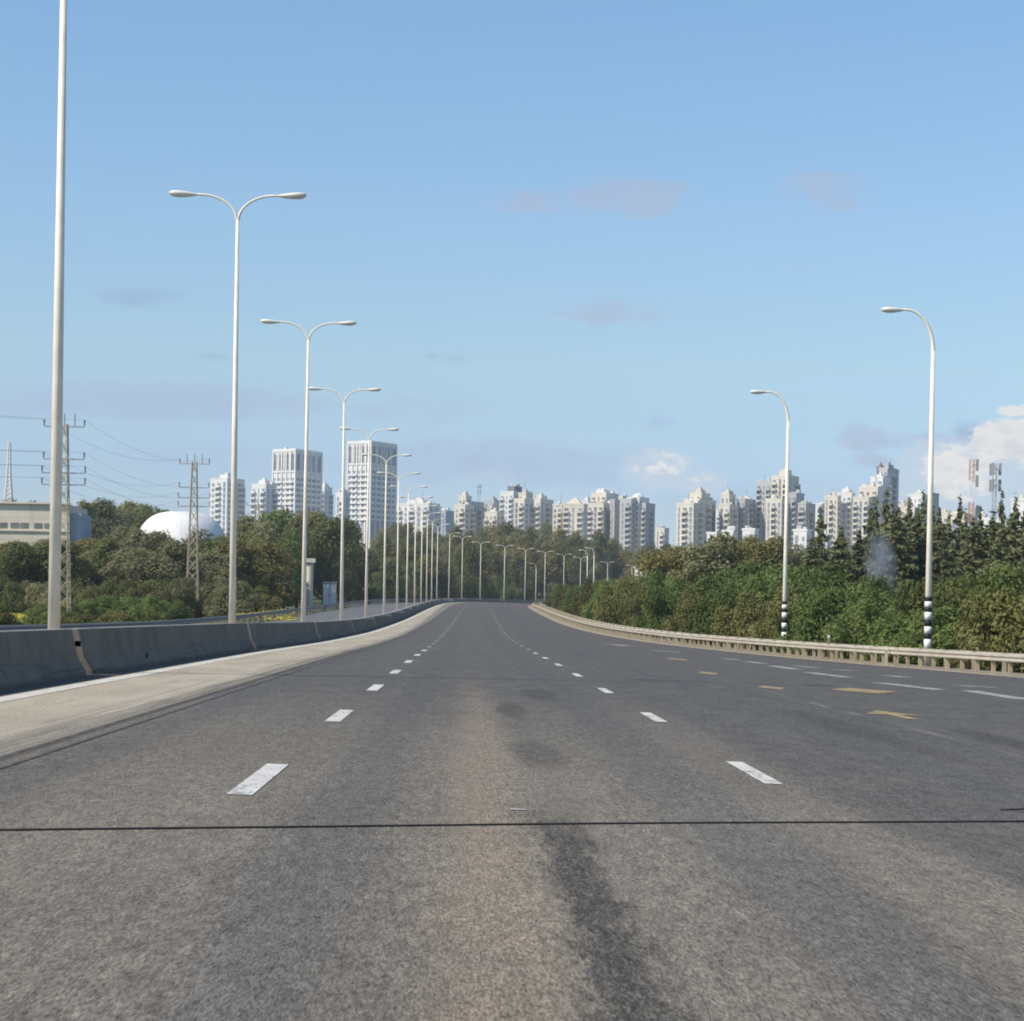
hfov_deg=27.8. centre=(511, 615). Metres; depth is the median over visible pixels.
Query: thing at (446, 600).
barrier segment
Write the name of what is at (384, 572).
double street lamp
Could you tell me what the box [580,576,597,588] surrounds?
bush
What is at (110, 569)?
tree
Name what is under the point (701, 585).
bush
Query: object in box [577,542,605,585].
tree
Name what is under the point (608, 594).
bush
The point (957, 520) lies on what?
conifer tree
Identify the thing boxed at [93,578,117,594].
bush
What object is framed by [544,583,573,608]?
bush
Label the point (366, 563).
double street lamp
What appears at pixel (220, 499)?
apartment tower
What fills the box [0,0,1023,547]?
sky
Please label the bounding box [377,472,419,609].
double street lamp
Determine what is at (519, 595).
bush
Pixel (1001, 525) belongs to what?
conifer tree
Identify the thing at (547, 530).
tree
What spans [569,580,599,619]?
bush
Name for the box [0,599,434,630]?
guardrail
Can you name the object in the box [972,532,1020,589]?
conifer tree
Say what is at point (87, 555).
tree
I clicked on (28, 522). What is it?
office building
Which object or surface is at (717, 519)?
apartment block
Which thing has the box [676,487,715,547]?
apartment tower
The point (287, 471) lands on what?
apartment tower
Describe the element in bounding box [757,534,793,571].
tree
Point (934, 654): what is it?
guardrail
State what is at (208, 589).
bush
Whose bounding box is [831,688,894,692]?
road marking
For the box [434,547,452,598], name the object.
tree
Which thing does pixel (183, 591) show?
bush
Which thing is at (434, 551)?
tree
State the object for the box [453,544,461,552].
tree
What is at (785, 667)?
road marking
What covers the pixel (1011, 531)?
conifer tree
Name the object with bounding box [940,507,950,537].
apartment block
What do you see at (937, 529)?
conifer tree
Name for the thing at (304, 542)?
double street lamp
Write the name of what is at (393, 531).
tree
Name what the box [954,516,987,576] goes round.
conifer tree
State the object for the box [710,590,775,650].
bush
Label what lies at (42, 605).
bush
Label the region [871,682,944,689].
road marking
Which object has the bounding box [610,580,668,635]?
bush
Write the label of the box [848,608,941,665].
bush
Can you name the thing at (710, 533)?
white house
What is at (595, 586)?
bush
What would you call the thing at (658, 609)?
bush
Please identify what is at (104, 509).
tree
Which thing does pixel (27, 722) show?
shoulder
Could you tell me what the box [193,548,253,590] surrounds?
tree
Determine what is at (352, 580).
tree
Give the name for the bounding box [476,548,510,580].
tree
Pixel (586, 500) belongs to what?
apartment block
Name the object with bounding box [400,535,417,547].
tree
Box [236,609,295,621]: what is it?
yellow flowers
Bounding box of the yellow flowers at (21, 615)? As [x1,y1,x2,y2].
[11,613,28,622]
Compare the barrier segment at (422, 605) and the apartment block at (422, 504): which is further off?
the apartment block at (422, 504)
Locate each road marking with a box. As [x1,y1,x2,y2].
[698,671,717,674]
[760,686,783,689]
[772,666,803,669]
[804,672,854,677]
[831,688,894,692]
[867,710,921,718]
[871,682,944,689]
[961,690,1023,698]
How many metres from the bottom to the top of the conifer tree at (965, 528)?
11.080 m
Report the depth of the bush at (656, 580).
192.30 m
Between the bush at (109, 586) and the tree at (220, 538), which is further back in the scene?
the tree at (220, 538)
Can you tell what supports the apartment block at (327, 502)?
on the ground
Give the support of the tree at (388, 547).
on the ground
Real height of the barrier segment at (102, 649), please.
0.774 m
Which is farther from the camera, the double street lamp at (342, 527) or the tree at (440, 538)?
the tree at (440, 538)
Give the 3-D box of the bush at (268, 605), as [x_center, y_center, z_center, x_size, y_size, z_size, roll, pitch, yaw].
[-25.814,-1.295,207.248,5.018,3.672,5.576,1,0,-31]
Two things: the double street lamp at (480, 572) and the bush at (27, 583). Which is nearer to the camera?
the bush at (27, 583)
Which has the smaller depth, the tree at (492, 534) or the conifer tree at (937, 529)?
the conifer tree at (937, 529)
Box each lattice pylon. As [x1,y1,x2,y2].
[41,413,85,611]
[178,454,209,603]
[245,499,268,530]
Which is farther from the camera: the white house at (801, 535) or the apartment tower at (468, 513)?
the apartment tower at (468, 513)
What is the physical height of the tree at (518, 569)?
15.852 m
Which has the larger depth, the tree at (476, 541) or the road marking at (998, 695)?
the tree at (476, 541)
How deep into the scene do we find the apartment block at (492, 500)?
1483.33 m
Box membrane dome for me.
[140,511,225,543]
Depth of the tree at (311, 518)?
371.13 m
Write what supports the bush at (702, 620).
on the ground
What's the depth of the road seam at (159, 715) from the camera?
20.87 m
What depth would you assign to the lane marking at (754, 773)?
17.30 m
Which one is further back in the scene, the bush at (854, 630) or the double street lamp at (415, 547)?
the double street lamp at (415, 547)
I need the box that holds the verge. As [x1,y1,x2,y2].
[528,604,1023,677]
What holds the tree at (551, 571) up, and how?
on the ground
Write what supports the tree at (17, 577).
on the ground
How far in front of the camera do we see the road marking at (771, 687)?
39.65 m
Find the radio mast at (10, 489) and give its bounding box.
[3,442,13,501]
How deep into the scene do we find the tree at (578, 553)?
675.33 m
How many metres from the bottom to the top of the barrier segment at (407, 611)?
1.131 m
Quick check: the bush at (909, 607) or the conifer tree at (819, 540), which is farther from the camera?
the conifer tree at (819, 540)
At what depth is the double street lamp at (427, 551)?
299.43 m
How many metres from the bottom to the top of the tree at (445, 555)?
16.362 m
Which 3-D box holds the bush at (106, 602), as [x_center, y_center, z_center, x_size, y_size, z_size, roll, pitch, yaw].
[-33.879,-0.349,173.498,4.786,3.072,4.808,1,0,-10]
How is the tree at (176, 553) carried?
on the ground
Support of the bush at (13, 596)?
on the ground
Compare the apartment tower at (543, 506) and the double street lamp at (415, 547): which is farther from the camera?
the apartment tower at (543, 506)
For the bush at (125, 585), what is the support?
on the ground
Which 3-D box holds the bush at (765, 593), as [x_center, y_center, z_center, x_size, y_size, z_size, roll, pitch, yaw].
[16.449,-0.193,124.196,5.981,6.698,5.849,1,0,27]
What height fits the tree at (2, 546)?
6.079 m
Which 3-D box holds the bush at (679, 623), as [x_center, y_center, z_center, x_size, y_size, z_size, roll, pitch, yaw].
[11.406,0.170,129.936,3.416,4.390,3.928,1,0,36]
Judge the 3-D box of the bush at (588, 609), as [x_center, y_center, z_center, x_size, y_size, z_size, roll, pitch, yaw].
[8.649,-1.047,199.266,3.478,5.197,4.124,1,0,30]
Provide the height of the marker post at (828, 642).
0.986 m
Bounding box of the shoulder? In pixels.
[0,602,495,759]
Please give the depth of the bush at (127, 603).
161.55 m
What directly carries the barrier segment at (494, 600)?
on the median strip
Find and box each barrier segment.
[0,629,85,688]
[67,623,254,673]
[247,622,319,648]
[315,619,354,639]
[349,616,376,632]
[374,612,392,626]
[390,609,404,621]
[403,606,413,616]
[412,604,420,612]
[419,602,426,609]
[425,601,431,607]
[440,598,452,602]
[453,598,465,601]
[465,598,482,601]
[482,599,503,602]
[504,599,524,602]
[525,600,544,603]
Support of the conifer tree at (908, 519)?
on the ground
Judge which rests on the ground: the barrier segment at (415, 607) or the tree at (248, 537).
the tree at (248, 537)
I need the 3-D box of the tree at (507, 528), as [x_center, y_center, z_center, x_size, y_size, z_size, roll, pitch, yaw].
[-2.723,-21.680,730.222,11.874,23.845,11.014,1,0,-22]
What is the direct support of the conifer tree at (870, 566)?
on the ground
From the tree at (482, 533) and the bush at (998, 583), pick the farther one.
the tree at (482, 533)
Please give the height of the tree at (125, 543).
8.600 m
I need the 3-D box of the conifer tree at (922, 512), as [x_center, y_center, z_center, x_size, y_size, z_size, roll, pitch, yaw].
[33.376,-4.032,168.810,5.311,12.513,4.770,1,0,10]
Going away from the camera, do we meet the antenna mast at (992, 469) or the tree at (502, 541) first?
the antenna mast at (992, 469)
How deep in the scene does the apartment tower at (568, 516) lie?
1139.23 m
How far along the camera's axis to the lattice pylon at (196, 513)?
204.32 m
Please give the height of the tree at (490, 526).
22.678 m
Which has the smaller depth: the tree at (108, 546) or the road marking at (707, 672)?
the road marking at (707, 672)
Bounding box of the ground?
[10,578,931,665]
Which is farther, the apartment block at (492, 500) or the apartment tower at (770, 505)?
the apartment block at (492, 500)
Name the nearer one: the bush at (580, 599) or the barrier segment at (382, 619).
the barrier segment at (382, 619)
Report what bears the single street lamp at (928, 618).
on the verge
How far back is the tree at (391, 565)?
456.01 m
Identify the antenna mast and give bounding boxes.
[968,459,978,526]
[989,463,1001,521]
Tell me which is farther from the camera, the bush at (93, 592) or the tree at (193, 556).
the tree at (193, 556)
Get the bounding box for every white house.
[706,532,720,543]
[721,526,737,561]
[742,513,759,543]
[793,525,811,551]
[816,534,830,547]
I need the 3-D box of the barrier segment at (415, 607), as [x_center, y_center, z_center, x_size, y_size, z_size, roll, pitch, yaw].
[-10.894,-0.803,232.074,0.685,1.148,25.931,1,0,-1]
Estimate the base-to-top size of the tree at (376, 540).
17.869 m
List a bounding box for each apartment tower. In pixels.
[210,472,245,537]
[250,478,277,519]
[272,447,322,516]
[346,440,396,549]
[454,490,484,544]
[499,483,521,525]
[514,485,535,540]
[533,493,553,540]
[552,498,587,541]
[587,488,619,577]
[619,493,655,572]
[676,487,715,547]
[719,483,755,563]
[755,468,815,552]
[824,486,855,561]
[852,462,898,551]
[900,490,939,540]
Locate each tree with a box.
[0,541,22,553]
[0,541,46,585]
[0,554,33,582]
[8,539,29,547]
[19,538,96,589]
[30,537,48,551]
[31,554,86,582]
[70,537,99,558]
[72,557,107,590]
[76,495,108,539]
[79,547,105,563]
[83,536,122,586]
[88,497,132,538]
[96,544,150,590]
[97,525,131,546]
[103,538,153,577]
[112,507,137,536]
[114,548,185,593]
[118,499,140,514]
[122,522,159,553]
[129,503,159,528]
[139,530,168,558]
[142,540,211,589]
[146,508,169,519]
[151,529,175,539]
[158,538,194,557]
[177,555,206,585]
[180,528,215,553]
[191,539,214,585]
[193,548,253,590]
[199,539,280,593]
[212,534,227,546]
[225,523,252,542]
[227,513,261,534]
[236,526,284,555]
[240,542,278,601]
[247,538,300,608]
[249,518,297,596]
[258,506,306,570]
[258,511,269,519]
[275,527,306,608]
[281,511,314,607]
[296,507,316,515]
[298,509,340,602]
[301,512,364,604]
[329,516,359,602]
[344,516,372,601]
[360,554,381,588]
[362,546,381,562]
[363,556,400,589]
[370,536,391,561]
[371,526,389,544]
[372,558,404,602]
[376,534,400,562]
[389,521,401,542]
[390,544,413,602]
[391,536,402,545]
[392,521,414,542]
[393,557,413,602]
[393,562,434,602]
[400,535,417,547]
[400,540,431,601]
[411,531,422,542]
[416,553,443,601]
[420,525,440,547]
[428,545,436,558]
[429,555,459,598]
[434,533,448,547]
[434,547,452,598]
[441,523,465,548]
[441,541,455,551]
[441,544,465,597]
[448,549,472,597]
[453,530,475,546]
[453,538,496,598]
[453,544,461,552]
[464,535,482,551]
[474,525,488,540]
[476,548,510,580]
[478,536,494,554]
[484,523,495,537]
[487,528,501,548]
[491,534,512,553]
[494,551,512,574]
[496,520,514,535]
[500,531,535,583]
[500,554,533,599]
[511,526,527,537]
[519,540,546,596]
[519,549,541,599]
[525,526,539,547]
[532,532,547,595]
[537,538,566,596]
[538,520,552,541]
[549,526,578,563]
[550,538,578,587]
[570,526,583,584]
[571,546,585,586]
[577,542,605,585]
[578,537,591,559]
[589,529,613,580]
[605,538,625,582]
[610,549,634,578]
[626,548,676,585]
[627,547,646,579]
[642,542,661,559]
[648,540,684,571]
[659,547,697,581]
[660,542,671,552]
[664,538,736,584]
[682,531,759,574]
[737,532,762,569]
[755,545,773,578]
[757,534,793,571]
[767,537,790,584]
[788,542,806,571]
[797,536,822,584]
[806,505,831,573]
[821,525,853,578]
[823,548,845,584]
[827,540,855,563]
[844,530,868,586]
[851,506,873,573]
[857,498,886,583]
[861,489,889,578]
[870,497,915,601]
[876,507,918,598]
[900,497,918,561]
[904,508,937,584]
[919,491,935,558]
[923,524,958,584]
[925,507,955,579]
[932,500,935,548]
[945,513,961,564]
[948,539,976,580]
[950,495,970,557]
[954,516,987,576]
[956,508,972,557]
[957,504,994,575]
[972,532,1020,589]
[978,509,998,567]
[981,489,1012,579]
[987,492,1023,581]
[1010,520,1023,578]
[1016,511,1023,557]
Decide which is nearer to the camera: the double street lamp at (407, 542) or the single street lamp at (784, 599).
the single street lamp at (784, 599)
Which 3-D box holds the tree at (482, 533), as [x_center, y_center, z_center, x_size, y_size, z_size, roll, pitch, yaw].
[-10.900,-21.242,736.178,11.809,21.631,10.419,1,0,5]
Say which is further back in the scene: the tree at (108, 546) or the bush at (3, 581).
the tree at (108, 546)
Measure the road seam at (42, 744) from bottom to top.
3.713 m
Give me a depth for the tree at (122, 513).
404.65 m
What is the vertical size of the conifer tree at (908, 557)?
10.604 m
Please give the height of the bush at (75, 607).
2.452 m
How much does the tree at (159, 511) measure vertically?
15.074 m
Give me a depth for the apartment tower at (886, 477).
1076.37 m
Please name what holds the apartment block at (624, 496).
on the ground
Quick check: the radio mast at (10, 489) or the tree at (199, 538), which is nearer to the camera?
the tree at (199, 538)
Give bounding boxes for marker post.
[827,634,829,659]
[885,646,887,664]
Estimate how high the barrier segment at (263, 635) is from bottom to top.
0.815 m
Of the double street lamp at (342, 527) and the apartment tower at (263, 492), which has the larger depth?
the apartment tower at (263, 492)
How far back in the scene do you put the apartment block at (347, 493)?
1120.24 m
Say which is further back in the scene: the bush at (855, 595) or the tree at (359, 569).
the tree at (359, 569)
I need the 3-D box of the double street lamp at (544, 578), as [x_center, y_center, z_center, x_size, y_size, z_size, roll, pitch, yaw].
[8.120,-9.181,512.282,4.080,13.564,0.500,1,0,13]
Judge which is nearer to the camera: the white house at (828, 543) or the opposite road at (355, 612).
the opposite road at (355, 612)
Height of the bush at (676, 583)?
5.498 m
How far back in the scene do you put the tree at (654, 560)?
197.74 m
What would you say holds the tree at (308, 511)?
on the ground
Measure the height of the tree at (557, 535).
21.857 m
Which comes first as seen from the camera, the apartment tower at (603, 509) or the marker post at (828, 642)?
the marker post at (828, 642)
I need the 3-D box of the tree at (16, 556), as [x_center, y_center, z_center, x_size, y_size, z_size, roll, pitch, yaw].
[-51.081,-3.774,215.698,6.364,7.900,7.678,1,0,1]
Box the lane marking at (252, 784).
[227,650,426,794]
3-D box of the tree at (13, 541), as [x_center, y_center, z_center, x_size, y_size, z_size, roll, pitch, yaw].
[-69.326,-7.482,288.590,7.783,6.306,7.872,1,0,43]
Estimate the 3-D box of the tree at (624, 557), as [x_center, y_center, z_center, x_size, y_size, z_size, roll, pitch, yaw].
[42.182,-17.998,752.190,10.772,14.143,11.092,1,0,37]
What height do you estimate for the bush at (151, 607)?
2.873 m
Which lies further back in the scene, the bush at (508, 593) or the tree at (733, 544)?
the bush at (508, 593)
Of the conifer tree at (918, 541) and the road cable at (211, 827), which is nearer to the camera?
the road cable at (211, 827)
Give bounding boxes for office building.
[0,502,90,545]
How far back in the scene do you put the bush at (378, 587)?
448.79 m
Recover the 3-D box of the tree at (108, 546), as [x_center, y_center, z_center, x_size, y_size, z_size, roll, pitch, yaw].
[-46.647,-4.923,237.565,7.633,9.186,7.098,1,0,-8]
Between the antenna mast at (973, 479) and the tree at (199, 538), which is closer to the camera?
the tree at (199, 538)
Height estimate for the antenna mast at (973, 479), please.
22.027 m
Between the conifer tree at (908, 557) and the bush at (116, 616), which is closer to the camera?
the bush at (116, 616)
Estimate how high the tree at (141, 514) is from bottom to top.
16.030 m
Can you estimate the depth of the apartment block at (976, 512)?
625.08 m
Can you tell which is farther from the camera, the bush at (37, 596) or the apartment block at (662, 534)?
the apartment block at (662, 534)
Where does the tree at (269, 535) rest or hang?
on the ground
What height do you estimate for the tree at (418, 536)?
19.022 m
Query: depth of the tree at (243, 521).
340.75 m
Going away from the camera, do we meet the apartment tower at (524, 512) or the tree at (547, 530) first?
the tree at (547, 530)
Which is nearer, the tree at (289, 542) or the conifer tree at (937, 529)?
the conifer tree at (937, 529)
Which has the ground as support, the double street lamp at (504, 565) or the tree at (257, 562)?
the tree at (257, 562)
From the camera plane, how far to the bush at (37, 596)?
196.58 m
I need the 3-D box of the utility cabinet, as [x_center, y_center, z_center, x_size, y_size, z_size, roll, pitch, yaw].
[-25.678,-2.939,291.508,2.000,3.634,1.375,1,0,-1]
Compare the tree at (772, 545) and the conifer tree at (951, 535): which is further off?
the tree at (772, 545)
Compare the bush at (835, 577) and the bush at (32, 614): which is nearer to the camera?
the bush at (835, 577)
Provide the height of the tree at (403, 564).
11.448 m
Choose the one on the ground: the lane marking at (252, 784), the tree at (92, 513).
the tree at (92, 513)
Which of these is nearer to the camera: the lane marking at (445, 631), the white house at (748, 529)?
the lane marking at (445, 631)
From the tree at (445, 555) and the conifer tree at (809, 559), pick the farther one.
the tree at (445, 555)
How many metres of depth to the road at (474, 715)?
10.82 m
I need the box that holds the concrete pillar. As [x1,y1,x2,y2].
[306,558,315,610]
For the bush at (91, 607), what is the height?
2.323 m
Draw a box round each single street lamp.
[750,390,789,652]
[881,307,934,665]
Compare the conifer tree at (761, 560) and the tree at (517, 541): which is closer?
the conifer tree at (761, 560)
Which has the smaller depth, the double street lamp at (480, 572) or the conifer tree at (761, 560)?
the conifer tree at (761, 560)
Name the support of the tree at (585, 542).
on the ground
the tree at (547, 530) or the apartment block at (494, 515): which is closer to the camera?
the tree at (547, 530)
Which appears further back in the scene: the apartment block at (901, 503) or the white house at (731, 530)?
the apartment block at (901, 503)
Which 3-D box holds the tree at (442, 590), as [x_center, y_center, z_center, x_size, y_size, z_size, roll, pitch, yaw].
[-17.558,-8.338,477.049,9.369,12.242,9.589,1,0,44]
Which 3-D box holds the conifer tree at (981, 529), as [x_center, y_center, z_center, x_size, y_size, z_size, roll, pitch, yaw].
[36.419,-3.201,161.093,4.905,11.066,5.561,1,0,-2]
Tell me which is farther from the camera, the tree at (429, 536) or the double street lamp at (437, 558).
the tree at (429, 536)
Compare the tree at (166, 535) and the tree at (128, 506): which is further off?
the tree at (128, 506)
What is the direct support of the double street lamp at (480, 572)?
on the median strip
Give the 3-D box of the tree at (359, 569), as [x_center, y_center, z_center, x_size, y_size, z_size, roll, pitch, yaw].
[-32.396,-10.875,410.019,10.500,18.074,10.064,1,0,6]
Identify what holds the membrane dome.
on the ground
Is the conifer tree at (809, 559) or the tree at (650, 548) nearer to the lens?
the conifer tree at (809, 559)
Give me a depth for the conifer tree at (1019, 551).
150.67 m
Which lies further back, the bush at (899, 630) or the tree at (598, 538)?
the tree at (598, 538)
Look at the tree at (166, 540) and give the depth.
266.47 m
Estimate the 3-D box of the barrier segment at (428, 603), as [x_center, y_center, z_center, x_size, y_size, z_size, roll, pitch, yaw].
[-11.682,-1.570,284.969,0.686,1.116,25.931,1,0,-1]
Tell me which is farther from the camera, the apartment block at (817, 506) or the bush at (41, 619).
the apartment block at (817, 506)
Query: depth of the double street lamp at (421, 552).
272.96 m
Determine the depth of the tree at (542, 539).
669.82 m
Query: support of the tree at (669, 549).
on the ground
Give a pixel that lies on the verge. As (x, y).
(999, 673)
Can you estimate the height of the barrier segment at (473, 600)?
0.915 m
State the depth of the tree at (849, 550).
196.93 m
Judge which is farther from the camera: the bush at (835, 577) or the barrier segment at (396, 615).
the barrier segment at (396, 615)
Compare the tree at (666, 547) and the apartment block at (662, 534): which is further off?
the apartment block at (662, 534)
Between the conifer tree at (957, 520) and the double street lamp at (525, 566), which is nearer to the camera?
the conifer tree at (957, 520)
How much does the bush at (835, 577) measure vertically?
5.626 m
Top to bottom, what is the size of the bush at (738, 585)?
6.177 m
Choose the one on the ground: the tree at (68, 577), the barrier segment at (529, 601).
the tree at (68, 577)
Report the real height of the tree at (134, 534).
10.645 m
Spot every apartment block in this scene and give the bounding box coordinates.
[322,482,332,518]
[336,487,350,520]
[396,498,440,535]
[440,508,453,539]
[484,496,498,518]
[484,501,505,533]
[581,496,589,503]
[618,494,628,498]
[655,524,668,551]
[716,507,718,531]
[812,502,824,546]
[898,499,906,506]
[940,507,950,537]
[950,505,991,543]
[1010,493,1023,539]
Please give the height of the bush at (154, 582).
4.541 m
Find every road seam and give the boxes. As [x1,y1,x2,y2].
[0,602,476,758]
[0,607,450,768]
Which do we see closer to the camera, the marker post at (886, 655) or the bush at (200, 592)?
the marker post at (886, 655)
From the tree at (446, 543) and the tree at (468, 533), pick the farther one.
the tree at (468, 533)
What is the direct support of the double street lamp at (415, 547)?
on the median strip
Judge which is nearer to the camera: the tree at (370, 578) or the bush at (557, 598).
the bush at (557, 598)
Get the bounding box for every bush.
[0,574,11,599]
[0,580,34,612]
[0,604,27,624]
[2,580,47,601]
[19,604,68,624]
[22,582,79,610]
[27,600,47,609]
[33,611,94,624]
[47,610,92,623]
[61,578,95,601]
[61,599,95,622]
[71,583,110,602]
[77,599,112,619]
[84,593,129,614]
[91,609,141,622]
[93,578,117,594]
[110,577,140,600]
[110,594,143,620]
[118,582,168,602]
[125,594,171,621]
[137,577,174,596]
[153,573,202,616]
[157,600,194,624]
[193,576,228,617]
[193,587,205,617]
[202,581,260,619]
[243,585,284,617]
[285,600,294,605]
[351,587,386,603]
[372,582,388,602]
[392,582,405,602]
[470,586,492,598]
[489,578,499,598]
[492,573,515,599]
[510,581,523,599]
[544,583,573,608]
[550,583,567,600]
[557,585,582,614]
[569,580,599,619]
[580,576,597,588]
[580,578,612,621]
[591,573,638,630]
[591,580,602,590]
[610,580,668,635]
[623,566,679,597]
[629,582,683,638]
[661,583,707,643]
[663,575,692,606]
[686,564,738,598]
[686,584,742,646]
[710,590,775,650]
[723,559,782,605]
[742,557,823,608]
[743,584,806,652]
[772,583,852,658]
[787,560,898,653]
[820,596,907,658]
[841,580,918,615]
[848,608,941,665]
[891,571,954,666]
[904,603,981,668]
[937,565,1001,669]
[950,581,1023,672]
[969,559,1023,633]
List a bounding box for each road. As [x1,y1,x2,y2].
[0,603,1023,1020]
[258,602,419,622]
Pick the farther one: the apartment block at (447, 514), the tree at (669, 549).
the apartment block at (447, 514)
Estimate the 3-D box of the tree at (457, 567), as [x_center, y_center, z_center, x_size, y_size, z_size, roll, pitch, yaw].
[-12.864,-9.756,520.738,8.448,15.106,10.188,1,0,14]
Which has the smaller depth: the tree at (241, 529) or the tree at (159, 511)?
the tree at (241, 529)
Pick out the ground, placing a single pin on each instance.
(319, 602)
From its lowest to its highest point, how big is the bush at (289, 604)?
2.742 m
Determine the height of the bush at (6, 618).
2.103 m
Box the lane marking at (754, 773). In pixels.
[534,653,782,783]
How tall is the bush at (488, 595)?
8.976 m
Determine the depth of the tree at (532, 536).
755.34 m
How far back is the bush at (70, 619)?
117.98 m
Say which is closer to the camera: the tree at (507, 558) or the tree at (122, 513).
the tree at (122, 513)
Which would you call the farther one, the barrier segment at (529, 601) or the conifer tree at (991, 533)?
the barrier segment at (529, 601)
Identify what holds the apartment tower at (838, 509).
on the ground
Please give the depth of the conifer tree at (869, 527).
172.60 m
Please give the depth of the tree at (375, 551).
506.69 m
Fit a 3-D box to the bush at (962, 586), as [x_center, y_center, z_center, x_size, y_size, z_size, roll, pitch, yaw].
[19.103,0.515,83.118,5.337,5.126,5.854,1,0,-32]
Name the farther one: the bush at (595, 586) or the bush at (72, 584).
the bush at (595, 586)
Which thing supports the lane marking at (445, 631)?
on the road at (474, 715)
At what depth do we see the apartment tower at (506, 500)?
1242.44 m
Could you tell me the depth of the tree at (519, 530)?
751.13 m
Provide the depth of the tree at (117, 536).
304.22 m
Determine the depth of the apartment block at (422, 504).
1224.67 m
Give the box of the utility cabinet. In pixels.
[322,581,336,607]
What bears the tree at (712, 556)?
on the ground
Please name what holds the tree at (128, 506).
on the ground
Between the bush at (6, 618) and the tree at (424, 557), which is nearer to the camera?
the bush at (6, 618)
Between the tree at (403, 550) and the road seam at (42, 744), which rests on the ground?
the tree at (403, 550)
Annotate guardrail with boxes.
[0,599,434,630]
[532,602,1023,674]
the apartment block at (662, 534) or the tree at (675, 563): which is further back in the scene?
the apartment block at (662, 534)
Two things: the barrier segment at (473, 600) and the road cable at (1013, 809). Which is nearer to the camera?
the road cable at (1013, 809)
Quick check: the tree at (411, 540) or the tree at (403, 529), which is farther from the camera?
the tree at (403, 529)
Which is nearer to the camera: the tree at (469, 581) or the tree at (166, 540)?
the tree at (166, 540)
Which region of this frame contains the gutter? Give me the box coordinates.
[0,602,497,695]
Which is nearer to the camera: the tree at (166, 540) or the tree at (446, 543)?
the tree at (166, 540)
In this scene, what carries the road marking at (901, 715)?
on the road at (474, 715)
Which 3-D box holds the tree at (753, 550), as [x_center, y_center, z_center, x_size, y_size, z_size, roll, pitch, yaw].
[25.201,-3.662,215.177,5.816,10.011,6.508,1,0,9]
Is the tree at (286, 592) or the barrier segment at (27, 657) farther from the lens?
the tree at (286, 592)
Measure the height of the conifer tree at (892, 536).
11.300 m
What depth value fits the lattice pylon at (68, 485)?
149.31 m
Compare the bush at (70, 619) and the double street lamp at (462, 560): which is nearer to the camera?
the bush at (70, 619)
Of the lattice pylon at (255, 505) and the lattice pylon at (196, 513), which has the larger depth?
the lattice pylon at (255, 505)
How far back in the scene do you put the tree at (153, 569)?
216.68 m
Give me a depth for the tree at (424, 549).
503.00 m
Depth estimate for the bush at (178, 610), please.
154.38 m
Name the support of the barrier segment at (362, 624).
on the median strip
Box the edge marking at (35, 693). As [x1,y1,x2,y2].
[0,602,496,701]
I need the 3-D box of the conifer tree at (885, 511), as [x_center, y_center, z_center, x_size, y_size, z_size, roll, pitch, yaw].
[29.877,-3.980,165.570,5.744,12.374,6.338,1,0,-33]
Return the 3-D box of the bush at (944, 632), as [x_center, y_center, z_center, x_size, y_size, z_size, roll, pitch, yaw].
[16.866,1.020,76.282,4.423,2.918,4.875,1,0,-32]
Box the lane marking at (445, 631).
[428,604,468,646]
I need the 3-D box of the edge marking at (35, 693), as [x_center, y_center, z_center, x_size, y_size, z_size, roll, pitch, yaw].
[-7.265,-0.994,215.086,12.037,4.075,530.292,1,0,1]
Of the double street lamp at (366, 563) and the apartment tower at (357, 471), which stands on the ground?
the apartment tower at (357, 471)
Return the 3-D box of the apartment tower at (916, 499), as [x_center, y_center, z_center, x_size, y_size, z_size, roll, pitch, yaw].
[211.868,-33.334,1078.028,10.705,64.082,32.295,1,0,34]
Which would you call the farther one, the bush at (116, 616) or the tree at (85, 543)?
the tree at (85, 543)
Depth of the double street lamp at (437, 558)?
352.32 m
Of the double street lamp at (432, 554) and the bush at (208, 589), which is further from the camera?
the double street lamp at (432, 554)
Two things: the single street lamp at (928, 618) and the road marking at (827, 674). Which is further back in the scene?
the single street lamp at (928, 618)
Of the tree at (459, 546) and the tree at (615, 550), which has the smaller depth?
the tree at (459, 546)
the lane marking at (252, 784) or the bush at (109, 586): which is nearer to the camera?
the lane marking at (252, 784)
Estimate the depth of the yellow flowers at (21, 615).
163.71 m
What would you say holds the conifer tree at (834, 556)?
on the ground
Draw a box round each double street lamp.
[48,0,66,628]
[169,190,306,622]
[261,319,356,621]
[309,387,380,619]
[339,427,398,616]
[361,453,410,613]
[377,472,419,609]
[390,485,427,606]
[399,496,432,604]
[407,505,437,602]
[414,512,441,600]
[420,518,444,599]
[428,524,449,598]
[439,532,452,597]
[453,536,471,597]
[478,542,488,598]
[496,545,513,591]
[518,548,533,599]
[538,551,552,600]
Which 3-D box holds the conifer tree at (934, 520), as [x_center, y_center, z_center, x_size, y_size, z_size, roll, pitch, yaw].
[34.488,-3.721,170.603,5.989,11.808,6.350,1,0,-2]
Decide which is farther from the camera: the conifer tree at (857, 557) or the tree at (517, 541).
the tree at (517, 541)
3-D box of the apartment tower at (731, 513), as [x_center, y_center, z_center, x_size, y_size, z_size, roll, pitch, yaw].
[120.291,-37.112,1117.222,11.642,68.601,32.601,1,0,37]
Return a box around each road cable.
[0,820,1023,830]
[1000,808,1023,809]
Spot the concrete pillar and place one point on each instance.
(309, 585)
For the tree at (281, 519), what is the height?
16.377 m
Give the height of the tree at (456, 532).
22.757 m
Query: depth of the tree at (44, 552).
216.27 m
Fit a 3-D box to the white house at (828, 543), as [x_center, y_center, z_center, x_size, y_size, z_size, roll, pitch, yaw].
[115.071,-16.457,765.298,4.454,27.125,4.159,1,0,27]
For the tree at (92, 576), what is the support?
on the ground

